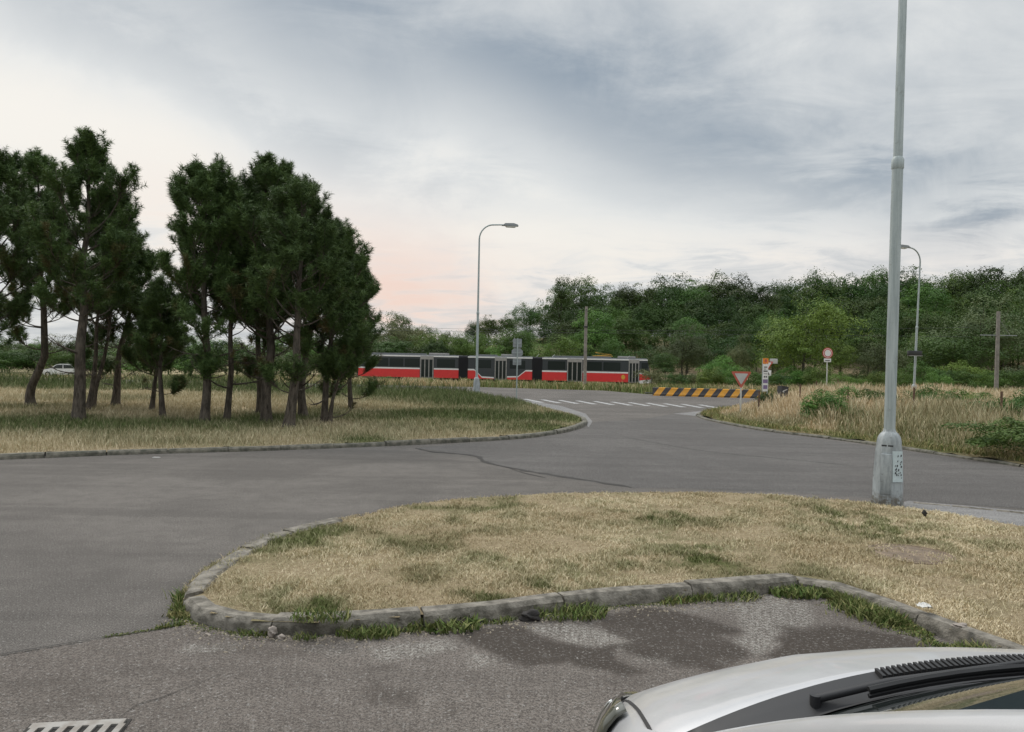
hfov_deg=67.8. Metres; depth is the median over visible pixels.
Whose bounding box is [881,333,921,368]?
broadleaf tree
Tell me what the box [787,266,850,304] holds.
broadleaf tree
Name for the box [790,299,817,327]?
broadleaf tree
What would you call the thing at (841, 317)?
broadleaf tree
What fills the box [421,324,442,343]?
broadleaf tree
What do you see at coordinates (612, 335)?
broadleaf tree
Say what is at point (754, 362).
broadleaf tree
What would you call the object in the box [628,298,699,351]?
broadleaf tree
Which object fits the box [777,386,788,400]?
litter bin
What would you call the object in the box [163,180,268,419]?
pine tree
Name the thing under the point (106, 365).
pine tree
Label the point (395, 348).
broadleaf tree
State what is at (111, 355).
bush
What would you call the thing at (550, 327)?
broadleaf tree
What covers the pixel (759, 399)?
fence stake
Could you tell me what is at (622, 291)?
broadleaf tree
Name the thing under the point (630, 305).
broadleaf tree
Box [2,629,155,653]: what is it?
road crack
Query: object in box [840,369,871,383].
bush
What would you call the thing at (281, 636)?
stone
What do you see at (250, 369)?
pine tree
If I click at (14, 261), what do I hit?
pine tree
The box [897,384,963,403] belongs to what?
bush
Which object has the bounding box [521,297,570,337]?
broadleaf tree
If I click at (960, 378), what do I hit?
bush
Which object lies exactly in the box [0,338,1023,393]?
ground
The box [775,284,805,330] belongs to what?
pointed tree
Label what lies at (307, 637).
weed tuft
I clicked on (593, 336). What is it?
broadleaf tree
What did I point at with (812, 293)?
broadleaf tree
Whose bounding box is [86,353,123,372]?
bush
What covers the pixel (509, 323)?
broadleaf tree
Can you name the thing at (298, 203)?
pine tree
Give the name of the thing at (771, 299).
broadleaf tree
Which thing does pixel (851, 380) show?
bush
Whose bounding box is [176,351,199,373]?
bush
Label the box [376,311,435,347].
broadleaf tree
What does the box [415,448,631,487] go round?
road crack
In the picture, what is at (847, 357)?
broadleaf tree
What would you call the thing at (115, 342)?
broadleaf tree
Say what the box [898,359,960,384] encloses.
bush
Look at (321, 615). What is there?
weed tuft
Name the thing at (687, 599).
kerb weeds
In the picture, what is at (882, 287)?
broadleaf tree
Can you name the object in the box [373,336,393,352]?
broadleaf tree
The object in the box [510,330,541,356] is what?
broadleaf tree
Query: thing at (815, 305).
broadleaf tree
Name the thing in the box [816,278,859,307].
broadleaf tree
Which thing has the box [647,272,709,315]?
broadleaf tree
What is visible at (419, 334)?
broadleaf tree
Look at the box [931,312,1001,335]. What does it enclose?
broadleaf tree
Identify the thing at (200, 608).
kerb
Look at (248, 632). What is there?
weed tuft
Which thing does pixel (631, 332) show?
broadleaf tree
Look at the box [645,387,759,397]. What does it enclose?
road barrier
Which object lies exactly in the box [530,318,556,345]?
broadleaf tree
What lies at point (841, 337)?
broadleaf tree
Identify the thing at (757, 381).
bush
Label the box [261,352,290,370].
bush
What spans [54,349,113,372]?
bush
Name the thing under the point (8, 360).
bush
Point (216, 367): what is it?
bush
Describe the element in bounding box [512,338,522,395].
sign post
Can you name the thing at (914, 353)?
street sign
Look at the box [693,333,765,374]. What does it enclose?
broadleaf tree
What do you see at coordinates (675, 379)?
bush
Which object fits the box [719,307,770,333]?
broadleaf tree
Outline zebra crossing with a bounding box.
[525,399,716,407]
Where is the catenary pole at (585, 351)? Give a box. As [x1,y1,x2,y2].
[583,306,587,385]
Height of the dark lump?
0.102 m
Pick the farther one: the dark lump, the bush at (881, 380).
the bush at (881, 380)
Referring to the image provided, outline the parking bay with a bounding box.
[0,594,950,731]
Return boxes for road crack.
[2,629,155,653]
[119,672,224,717]
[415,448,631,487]
[627,437,850,465]
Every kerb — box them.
[0,404,587,459]
[183,518,342,602]
[183,573,797,635]
[696,412,1023,467]
[796,576,1023,649]
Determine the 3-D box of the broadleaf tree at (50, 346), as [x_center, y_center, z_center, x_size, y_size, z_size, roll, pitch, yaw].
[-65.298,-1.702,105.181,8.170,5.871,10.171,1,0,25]
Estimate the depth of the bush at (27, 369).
94.30 m
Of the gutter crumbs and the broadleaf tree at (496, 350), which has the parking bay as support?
the gutter crumbs
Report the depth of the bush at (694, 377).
70.99 m
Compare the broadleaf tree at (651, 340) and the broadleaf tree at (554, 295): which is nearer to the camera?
the broadleaf tree at (651, 340)
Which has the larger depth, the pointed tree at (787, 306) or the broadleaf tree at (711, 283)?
the broadleaf tree at (711, 283)
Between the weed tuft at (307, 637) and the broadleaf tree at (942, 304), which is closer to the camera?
the weed tuft at (307, 637)
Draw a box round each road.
[0,378,1023,655]
[419,414,1023,507]
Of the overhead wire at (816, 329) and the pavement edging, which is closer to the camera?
the pavement edging
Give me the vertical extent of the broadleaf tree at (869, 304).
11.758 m
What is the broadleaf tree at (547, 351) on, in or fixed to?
on the ground at (759, 370)
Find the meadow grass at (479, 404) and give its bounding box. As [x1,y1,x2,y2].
[0,367,581,452]
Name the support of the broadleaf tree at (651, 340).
on the ground at (759, 370)
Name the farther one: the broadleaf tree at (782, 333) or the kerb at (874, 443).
the broadleaf tree at (782, 333)
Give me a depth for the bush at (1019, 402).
20.74 m
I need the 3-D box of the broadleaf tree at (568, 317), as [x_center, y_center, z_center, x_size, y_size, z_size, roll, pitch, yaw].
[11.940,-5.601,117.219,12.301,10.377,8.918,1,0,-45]
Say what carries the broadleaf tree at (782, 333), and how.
on the ground at (759, 370)
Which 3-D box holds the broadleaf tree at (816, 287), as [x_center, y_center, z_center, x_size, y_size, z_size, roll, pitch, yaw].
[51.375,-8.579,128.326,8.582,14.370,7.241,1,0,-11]
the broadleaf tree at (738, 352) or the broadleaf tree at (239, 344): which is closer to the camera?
the broadleaf tree at (738, 352)
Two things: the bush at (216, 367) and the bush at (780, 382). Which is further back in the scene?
the bush at (216, 367)
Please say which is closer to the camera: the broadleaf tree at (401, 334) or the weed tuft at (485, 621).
the weed tuft at (485, 621)
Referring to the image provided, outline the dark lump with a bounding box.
[519,609,540,621]
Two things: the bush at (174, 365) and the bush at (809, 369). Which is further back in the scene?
the bush at (174, 365)
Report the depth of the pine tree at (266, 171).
18.92 m
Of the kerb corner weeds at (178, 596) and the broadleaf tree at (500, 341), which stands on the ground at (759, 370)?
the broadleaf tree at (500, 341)
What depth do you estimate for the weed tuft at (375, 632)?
4.68 m
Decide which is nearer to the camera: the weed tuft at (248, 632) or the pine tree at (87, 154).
the weed tuft at (248, 632)
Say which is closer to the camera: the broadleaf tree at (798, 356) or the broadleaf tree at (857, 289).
the broadleaf tree at (798, 356)
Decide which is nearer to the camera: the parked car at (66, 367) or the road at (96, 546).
the road at (96, 546)
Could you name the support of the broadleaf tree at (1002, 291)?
on the ground at (759, 370)
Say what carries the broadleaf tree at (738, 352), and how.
on the ground at (759, 370)
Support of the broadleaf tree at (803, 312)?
on the ground at (759, 370)
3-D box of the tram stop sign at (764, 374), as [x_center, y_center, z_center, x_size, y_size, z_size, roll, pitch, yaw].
[14.959,0.802,45.011,0.379,2.525,0.102,1,0,-10]
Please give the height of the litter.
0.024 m
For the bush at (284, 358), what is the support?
on the ground at (759, 370)
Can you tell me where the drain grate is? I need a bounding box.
[23,718,131,731]
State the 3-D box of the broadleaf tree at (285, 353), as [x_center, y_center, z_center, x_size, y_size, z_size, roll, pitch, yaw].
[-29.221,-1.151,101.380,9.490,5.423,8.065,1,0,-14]
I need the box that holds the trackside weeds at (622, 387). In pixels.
[1,371,1020,395]
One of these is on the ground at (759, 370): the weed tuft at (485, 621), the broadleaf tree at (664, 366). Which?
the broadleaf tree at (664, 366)
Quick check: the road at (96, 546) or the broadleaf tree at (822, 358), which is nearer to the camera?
the road at (96, 546)
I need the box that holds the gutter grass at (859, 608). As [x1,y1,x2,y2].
[814,586,998,648]
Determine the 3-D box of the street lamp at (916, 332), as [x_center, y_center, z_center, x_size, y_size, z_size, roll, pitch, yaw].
[23.273,-2.553,44.893,1.630,9.124,0.351,1,0,-10]
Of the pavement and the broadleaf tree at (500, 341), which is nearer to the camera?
the pavement
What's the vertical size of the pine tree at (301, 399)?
5.902 m
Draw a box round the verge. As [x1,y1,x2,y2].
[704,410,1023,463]
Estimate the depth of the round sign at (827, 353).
46.95 m
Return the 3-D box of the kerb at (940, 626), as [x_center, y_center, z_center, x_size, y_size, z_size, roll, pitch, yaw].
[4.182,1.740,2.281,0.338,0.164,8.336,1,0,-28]
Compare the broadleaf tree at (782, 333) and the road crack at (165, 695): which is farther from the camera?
the broadleaf tree at (782, 333)
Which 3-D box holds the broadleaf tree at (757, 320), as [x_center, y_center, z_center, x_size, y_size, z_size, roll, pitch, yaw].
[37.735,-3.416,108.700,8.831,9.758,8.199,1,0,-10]
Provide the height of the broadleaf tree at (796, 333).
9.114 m
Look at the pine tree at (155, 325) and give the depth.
19.89 m
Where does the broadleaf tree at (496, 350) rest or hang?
on the ground at (759, 370)
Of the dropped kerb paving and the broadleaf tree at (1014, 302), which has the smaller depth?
the dropped kerb paving
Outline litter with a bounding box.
[916,602,933,609]
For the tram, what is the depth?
79.60 m
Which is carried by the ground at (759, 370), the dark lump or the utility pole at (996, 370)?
the utility pole at (996, 370)
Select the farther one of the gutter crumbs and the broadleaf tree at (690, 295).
the broadleaf tree at (690, 295)
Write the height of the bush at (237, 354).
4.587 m
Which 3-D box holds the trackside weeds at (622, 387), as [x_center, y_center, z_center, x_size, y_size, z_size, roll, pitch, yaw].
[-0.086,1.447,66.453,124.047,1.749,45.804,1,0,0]
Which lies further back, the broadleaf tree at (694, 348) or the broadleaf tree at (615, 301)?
the broadleaf tree at (615, 301)
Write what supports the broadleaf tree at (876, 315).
on the ground at (759, 370)
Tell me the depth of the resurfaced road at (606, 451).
13.55 m
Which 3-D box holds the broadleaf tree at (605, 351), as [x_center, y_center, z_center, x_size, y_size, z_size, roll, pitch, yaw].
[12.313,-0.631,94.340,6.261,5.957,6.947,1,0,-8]
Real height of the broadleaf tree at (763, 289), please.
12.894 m
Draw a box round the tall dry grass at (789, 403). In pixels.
[711,381,1023,456]
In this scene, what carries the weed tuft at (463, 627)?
on the road at (96, 546)
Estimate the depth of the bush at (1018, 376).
68.71 m
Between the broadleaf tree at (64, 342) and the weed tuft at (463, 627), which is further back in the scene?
the broadleaf tree at (64, 342)
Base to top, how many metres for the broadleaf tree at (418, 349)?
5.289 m
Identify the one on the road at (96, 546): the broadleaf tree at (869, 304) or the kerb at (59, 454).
the kerb at (59, 454)
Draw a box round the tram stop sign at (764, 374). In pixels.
[762,358,768,393]
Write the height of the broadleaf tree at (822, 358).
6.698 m
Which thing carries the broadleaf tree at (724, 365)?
on the ground at (759, 370)
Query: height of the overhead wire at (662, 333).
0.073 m
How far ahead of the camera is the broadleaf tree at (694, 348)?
89.09 m
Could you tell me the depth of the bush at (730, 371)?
66.37 m
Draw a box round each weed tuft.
[166,609,189,618]
[237,627,267,636]
[288,605,352,623]
[289,631,316,640]
[334,622,400,640]
[407,613,483,634]
[478,615,514,624]
[534,599,612,621]
[696,588,765,602]
[768,582,834,599]
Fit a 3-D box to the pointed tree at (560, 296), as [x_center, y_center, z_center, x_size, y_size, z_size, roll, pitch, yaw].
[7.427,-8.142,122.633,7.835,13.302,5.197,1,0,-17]
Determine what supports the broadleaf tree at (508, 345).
on the ground at (759, 370)
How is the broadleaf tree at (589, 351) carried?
on the ground at (759, 370)
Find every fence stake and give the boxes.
[758,391,759,410]
[1000,391,1002,410]
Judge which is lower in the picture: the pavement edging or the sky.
the pavement edging
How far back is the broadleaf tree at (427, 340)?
102.89 m
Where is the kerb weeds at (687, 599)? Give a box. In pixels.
[161,591,718,641]
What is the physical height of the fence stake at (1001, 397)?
1.346 m
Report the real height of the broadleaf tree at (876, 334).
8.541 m
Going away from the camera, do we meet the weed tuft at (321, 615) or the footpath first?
the weed tuft at (321, 615)
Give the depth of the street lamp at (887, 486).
9.51 m
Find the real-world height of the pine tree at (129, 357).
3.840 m
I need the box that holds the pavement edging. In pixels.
[913,501,1023,513]
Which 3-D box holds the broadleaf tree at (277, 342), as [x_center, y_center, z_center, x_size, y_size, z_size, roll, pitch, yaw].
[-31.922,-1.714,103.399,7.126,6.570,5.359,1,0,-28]
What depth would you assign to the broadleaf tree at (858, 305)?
117.27 m
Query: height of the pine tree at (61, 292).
6.726 m
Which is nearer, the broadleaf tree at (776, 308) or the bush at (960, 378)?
the bush at (960, 378)
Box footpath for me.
[526,401,592,426]
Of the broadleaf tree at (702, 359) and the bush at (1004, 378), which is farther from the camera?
the broadleaf tree at (702, 359)
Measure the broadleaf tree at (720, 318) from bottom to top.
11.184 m
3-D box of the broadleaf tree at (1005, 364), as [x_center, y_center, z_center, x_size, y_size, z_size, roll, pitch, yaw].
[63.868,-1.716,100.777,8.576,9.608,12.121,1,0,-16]
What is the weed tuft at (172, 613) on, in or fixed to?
on the road at (96, 546)
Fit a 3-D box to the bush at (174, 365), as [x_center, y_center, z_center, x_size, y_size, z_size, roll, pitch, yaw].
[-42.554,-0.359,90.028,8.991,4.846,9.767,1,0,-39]
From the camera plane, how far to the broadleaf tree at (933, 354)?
96.11 m
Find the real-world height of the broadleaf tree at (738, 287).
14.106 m
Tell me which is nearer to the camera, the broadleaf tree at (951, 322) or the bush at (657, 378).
the bush at (657, 378)
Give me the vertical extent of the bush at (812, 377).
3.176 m
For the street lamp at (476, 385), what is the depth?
39.88 m
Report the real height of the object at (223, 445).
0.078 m
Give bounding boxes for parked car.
[43,364,73,376]
[593,647,1023,731]
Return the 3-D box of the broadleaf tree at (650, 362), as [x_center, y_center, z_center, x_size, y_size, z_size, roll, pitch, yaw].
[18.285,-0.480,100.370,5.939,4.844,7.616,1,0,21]
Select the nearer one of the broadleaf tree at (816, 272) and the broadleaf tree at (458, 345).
the broadleaf tree at (458, 345)
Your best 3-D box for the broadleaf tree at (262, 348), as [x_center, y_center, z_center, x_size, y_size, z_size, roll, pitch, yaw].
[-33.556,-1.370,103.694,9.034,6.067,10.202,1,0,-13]
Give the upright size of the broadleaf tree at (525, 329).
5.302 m
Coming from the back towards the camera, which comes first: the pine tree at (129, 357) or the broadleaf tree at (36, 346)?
the broadleaf tree at (36, 346)
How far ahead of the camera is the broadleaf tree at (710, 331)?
108.12 m
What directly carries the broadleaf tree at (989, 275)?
on the ground at (759, 370)
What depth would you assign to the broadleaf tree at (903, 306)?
114.45 m
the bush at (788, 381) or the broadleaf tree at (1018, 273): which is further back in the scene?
the broadleaf tree at (1018, 273)
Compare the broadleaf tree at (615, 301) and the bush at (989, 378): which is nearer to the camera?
the bush at (989, 378)
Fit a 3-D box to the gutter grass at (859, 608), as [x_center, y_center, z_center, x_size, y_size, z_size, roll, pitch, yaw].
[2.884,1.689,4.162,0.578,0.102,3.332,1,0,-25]
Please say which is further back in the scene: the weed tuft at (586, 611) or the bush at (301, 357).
the bush at (301, 357)
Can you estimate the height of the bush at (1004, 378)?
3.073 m
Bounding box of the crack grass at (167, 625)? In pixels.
[102,620,185,637]
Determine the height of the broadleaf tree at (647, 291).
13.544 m
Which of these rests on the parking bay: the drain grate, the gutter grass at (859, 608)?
the drain grate
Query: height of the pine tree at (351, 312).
5.235 m
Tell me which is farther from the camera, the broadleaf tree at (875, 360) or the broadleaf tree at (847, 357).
the broadleaf tree at (847, 357)
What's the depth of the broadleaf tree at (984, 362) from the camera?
96.14 m
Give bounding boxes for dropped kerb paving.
[676,411,712,418]
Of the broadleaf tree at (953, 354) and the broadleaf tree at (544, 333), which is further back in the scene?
the broadleaf tree at (544, 333)
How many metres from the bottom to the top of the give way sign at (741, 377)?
1.803 m
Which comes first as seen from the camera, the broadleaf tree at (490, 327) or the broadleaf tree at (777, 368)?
the broadleaf tree at (777, 368)
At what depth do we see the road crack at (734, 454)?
14.82 m
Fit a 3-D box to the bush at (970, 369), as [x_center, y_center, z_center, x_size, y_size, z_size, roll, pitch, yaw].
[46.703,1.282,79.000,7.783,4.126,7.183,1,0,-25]
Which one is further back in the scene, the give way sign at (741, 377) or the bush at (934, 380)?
the bush at (934, 380)
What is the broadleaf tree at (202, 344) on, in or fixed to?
on the ground at (759, 370)
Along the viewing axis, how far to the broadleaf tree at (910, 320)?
104.69 m
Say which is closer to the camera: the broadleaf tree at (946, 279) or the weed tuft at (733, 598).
the weed tuft at (733, 598)
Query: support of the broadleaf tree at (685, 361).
on the ground at (759, 370)
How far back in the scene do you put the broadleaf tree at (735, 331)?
107.47 m
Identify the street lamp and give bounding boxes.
[473,223,517,392]
[871,0,906,506]
[901,245,920,388]
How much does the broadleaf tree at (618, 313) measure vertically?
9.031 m
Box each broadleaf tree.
[0,338,23,371]
[0,339,29,372]
[13,333,65,351]
[19,339,48,353]
[49,334,92,353]
[68,338,118,352]
[98,333,125,372]
[186,335,227,352]
[210,336,242,372]
[218,337,254,373]
[247,336,286,354]
[261,330,287,373]
[275,338,315,357]
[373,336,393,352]
[373,336,415,352]
[373,339,427,352]
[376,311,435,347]
[386,313,418,348]
[403,331,453,352]
[410,327,424,349]
[419,339,456,354]
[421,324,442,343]
[438,330,451,348]
[444,330,480,355]
[449,337,472,355]
[464,320,489,341]
[467,332,501,355]
[472,314,506,344]
[484,345,525,379]
[492,328,533,355]
[493,335,508,348]
[494,313,522,336]
[508,301,538,330]
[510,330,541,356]
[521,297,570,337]
[521,325,536,340]
[525,328,595,356]
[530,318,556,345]
[539,323,578,353]
[546,280,574,311]
[549,317,593,352]
[550,273,605,320]
[551,296,616,355]
[568,307,626,350]
[570,342,607,356]
[580,282,628,325]
[588,337,638,357]
[592,305,636,339]
[592,324,626,350]
[603,292,631,318]
[605,287,671,345]
[610,282,647,347]
[612,312,648,352]
[617,350,644,355]
[620,324,663,355]
[621,306,650,355]
[623,273,683,342]
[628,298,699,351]
[629,301,670,357]
[633,345,665,373]
[640,322,713,374]
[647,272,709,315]
[650,352,680,380]
[654,320,683,368]
[660,279,718,317]
[660,293,724,334]
[667,312,705,373]
[668,344,700,377]
[671,294,748,358]
[685,269,741,308]
[685,321,738,370]
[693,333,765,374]
[694,341,715,371]
[695,354,742,373]
[701,272,761,321]
[705,314,767,350]
[714,283,778,313]
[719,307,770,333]
[725,335,757,369]
[728,280,794,347]
[729,316,792,372]
[730,297,772,332]
[736,343,763,371]
[749,309,802,372]
[750,290,874,384]
[762,275,851,311]
[762,280,800,303]
[764,349,793,372]
[766,301,791,319]
[771,341,815,373]
[776,312,816,370]
[779,291,855,358]
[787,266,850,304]
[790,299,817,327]
[792,306,842,370]
[799,272,842,312]
[809,338,852,379]
[815,343,863,380]
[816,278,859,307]
[820,295,902,360]
[828,272,873,309]
[829,308,868,333]
[829,322,865,372]
[840,312,886,375]
[841,322,900,372]
[844,332,921,377]
[849,293,886,324]
[850,307,912,370]
[853,264,901,307]
[856,304,962,367]
[862,266,937,311]
[869,304,939,370]
[873,297,926,334]
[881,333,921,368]
[898,293,1023,372]
[898,325,1019,371]
[899,281,957,330]
[899,335,933,377]
[900,264,946,312]
[906,331,978,370]
[922,295,957,323]
[925,272,962,299]
[925,304,986,371]
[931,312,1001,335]
[933,268,983,301]
[934,266,1023,314]
[944,292,981,319]
[945,283,1013,330]
[949,317,1023,370]
[955,269,1013,293]
[956,334,1003,384]
[962,280,1023,365]
[964,305,1023,370]
[989,268,1023,307]
[994,288,1023,364]
[999,320,1023,380]
[1002,265,1023,292]
[1004,310,1023,369]
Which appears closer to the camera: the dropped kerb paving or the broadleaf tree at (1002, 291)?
the dropped kerb paving
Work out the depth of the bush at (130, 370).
95.00 m
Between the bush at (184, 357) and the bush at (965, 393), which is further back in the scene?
the bush at (184, 357)
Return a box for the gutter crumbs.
[159,593,805,652]
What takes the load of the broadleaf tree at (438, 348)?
on the ground at (759, 370)
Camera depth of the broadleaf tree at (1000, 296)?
116.41 m
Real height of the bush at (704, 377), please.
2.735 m
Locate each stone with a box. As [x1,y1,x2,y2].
[268,626,277,637]
[277,634,285,639]
[951,622,966,627]
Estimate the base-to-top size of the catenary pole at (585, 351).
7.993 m
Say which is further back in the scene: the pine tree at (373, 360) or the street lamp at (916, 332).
the street lamp at (916, 332)
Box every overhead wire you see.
[135,319,970,329]
[238,328,950,336]
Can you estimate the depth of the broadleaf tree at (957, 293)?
135.24 m
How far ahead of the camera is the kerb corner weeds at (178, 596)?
5.19 m
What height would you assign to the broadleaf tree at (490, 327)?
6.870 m
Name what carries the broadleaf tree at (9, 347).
on the ground at (759, 370)
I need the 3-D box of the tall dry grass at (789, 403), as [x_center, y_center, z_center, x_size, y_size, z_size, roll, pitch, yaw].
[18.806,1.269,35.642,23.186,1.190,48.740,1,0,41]
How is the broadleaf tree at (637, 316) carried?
on the ground at (759, 370)
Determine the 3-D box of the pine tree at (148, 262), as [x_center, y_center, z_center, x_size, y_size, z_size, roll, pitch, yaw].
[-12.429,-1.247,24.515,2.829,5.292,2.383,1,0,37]
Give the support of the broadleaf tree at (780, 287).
on the ground at (759, 370)
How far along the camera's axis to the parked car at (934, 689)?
1.52 m
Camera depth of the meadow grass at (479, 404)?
21.00 m
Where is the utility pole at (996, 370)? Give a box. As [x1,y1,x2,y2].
[988,311,1016,389]
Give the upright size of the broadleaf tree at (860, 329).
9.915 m
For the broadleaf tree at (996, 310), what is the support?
on the ground at (759, 370)
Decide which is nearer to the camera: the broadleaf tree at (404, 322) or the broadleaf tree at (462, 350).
the broadleaf tree at (462, 350)
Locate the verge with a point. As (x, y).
(977, 455)
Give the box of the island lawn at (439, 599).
[183,492,1023,645]
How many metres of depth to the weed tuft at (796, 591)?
5.65 m
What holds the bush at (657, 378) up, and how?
on the ground at (759, 370)
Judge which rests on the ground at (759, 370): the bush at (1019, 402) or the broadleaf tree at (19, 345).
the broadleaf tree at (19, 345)
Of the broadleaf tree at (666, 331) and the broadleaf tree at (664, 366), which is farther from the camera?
the broadleaf tree at (666, 331)
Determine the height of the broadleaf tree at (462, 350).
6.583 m
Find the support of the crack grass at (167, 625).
on the road at (96, 546)
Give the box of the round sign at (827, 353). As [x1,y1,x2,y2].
[823,348,832,383]
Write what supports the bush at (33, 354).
on the ground at (759, 370)
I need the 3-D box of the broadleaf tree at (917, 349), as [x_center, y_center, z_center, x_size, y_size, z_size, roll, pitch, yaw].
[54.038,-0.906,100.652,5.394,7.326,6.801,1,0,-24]
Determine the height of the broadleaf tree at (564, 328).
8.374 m
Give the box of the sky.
[0,0,1023,352]
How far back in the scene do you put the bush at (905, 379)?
63.78 m
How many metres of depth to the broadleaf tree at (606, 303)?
128.18 m
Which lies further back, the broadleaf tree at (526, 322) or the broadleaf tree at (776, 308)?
the broadleaf tree at (526, 322)
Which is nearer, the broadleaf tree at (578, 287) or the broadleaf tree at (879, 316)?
the broadleaf tree at (879, 316)
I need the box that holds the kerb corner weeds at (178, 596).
[162,587,186,619]
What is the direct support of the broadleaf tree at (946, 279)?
on the ground at (759, 370)
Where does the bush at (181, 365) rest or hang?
on the ground at (759, 370)
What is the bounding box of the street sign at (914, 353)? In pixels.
[907,351,921,355]
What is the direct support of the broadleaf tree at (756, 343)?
on the ground at (759, 370)
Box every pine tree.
[0,144,49,347]
[0,146,83,405]
[14,125,147,420]
[51,188,140,409]
[66,221,150,406]
[86,250,163,405]
[119,284,196,411]
[128,275,192,415]
[145,152,254,423]
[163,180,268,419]
[206,150,334,422]
[230,175,293,413]
[241,172,356,426]
[254,213,369,416]
[287,224,382,422]
[315,319,386,424]
[322,253,386,409]
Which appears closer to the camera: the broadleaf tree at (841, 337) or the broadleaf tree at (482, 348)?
the broadleaf tree at (482, 348)
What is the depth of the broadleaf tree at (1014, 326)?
105.37 m
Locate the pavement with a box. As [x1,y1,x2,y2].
[903,501,1023,525]
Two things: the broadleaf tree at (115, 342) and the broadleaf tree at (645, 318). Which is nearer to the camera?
the broadleaf tree at (115, 342)
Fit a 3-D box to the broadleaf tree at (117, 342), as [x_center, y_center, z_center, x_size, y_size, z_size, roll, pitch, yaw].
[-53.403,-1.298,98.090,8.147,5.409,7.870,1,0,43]
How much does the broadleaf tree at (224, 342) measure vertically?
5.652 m
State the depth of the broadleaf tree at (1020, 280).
131.64 m
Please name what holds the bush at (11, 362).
on the ground at (759, 370)
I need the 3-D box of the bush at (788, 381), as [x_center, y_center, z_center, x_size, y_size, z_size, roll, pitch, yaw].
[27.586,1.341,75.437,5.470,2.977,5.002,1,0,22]
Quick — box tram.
[357,352,651,383]
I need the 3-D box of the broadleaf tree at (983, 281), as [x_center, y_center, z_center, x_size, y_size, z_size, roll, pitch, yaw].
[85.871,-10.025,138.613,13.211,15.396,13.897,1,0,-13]
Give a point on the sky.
(631, 141)
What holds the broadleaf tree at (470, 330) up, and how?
on the ground at (759, 370)
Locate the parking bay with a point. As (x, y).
(568, 675)
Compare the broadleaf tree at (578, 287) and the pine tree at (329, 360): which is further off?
the broadleaf tree at (578, 287)
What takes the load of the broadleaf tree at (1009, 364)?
on the ground at (759, 370)
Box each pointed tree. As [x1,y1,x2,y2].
[538,277,578,327]
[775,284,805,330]
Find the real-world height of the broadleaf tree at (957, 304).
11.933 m
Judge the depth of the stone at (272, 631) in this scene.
4.60 m
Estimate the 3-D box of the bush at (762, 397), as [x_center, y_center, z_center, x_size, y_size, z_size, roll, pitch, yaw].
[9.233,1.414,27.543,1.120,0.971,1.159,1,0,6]
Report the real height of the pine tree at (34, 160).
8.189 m
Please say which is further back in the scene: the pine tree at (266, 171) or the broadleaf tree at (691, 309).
the broadleaf tree at (691, 309)
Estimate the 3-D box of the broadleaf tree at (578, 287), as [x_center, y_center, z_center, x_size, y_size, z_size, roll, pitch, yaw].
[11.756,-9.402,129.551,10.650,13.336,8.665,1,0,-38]
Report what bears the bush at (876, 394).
on the verge
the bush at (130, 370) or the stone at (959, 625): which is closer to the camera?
the stone at (959, 625)
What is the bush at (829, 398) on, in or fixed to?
on the verge
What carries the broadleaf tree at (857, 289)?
on the ground at (759, 370)
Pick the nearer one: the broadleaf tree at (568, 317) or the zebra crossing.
the zebra crossing
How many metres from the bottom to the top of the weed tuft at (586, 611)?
0.091 m
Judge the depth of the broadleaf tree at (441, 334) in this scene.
127.35 m
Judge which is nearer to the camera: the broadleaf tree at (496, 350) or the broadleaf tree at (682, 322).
the broadleaf tree at (496, 350)
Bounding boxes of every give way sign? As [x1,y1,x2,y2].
[732,371,750,410]
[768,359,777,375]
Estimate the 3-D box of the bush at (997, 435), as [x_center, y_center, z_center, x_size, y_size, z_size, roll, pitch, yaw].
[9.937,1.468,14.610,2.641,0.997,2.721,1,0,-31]
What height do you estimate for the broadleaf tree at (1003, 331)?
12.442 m
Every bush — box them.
[0,349,32,372]
[0,350,30,372]
[4,348,56,370]
[5,349,35,373]
[33,349,74,367]
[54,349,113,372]
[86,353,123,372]
[88,347,127,374]
[111,349,190,374]
[112,360,148,373]
[147,346,198,373]
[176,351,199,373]
[190,353,228,372]
[215,346,265,373]
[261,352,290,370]
[275,354,301,363]
[279,347,324,373]
[631,368,669,385]
[660,372,692,385]
[683,372,699,385]
[693,366,728,386]
[710,365,751,386]
[724,366,781,387]
[752,392,781,406]
[754,372,792,386]
[772,365,815,386]
[789,365,823,386]
[798,384,864,420]
[800,365,833,385]
[823,371,874,386]
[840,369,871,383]
[849,388,906,404]
[857,370,884,386]
[879,368,924,387]
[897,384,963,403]
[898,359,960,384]
[923,371,955,387]
[933,415,1023,454]
[936,359,1003,385]
[938,369,984,388]
[944,388,995,400]
[963,387,1023,417]
[965,371,1011,388]
[981,369,1019,388]
[992,369,1023,389]
[1002,365,1023,388]

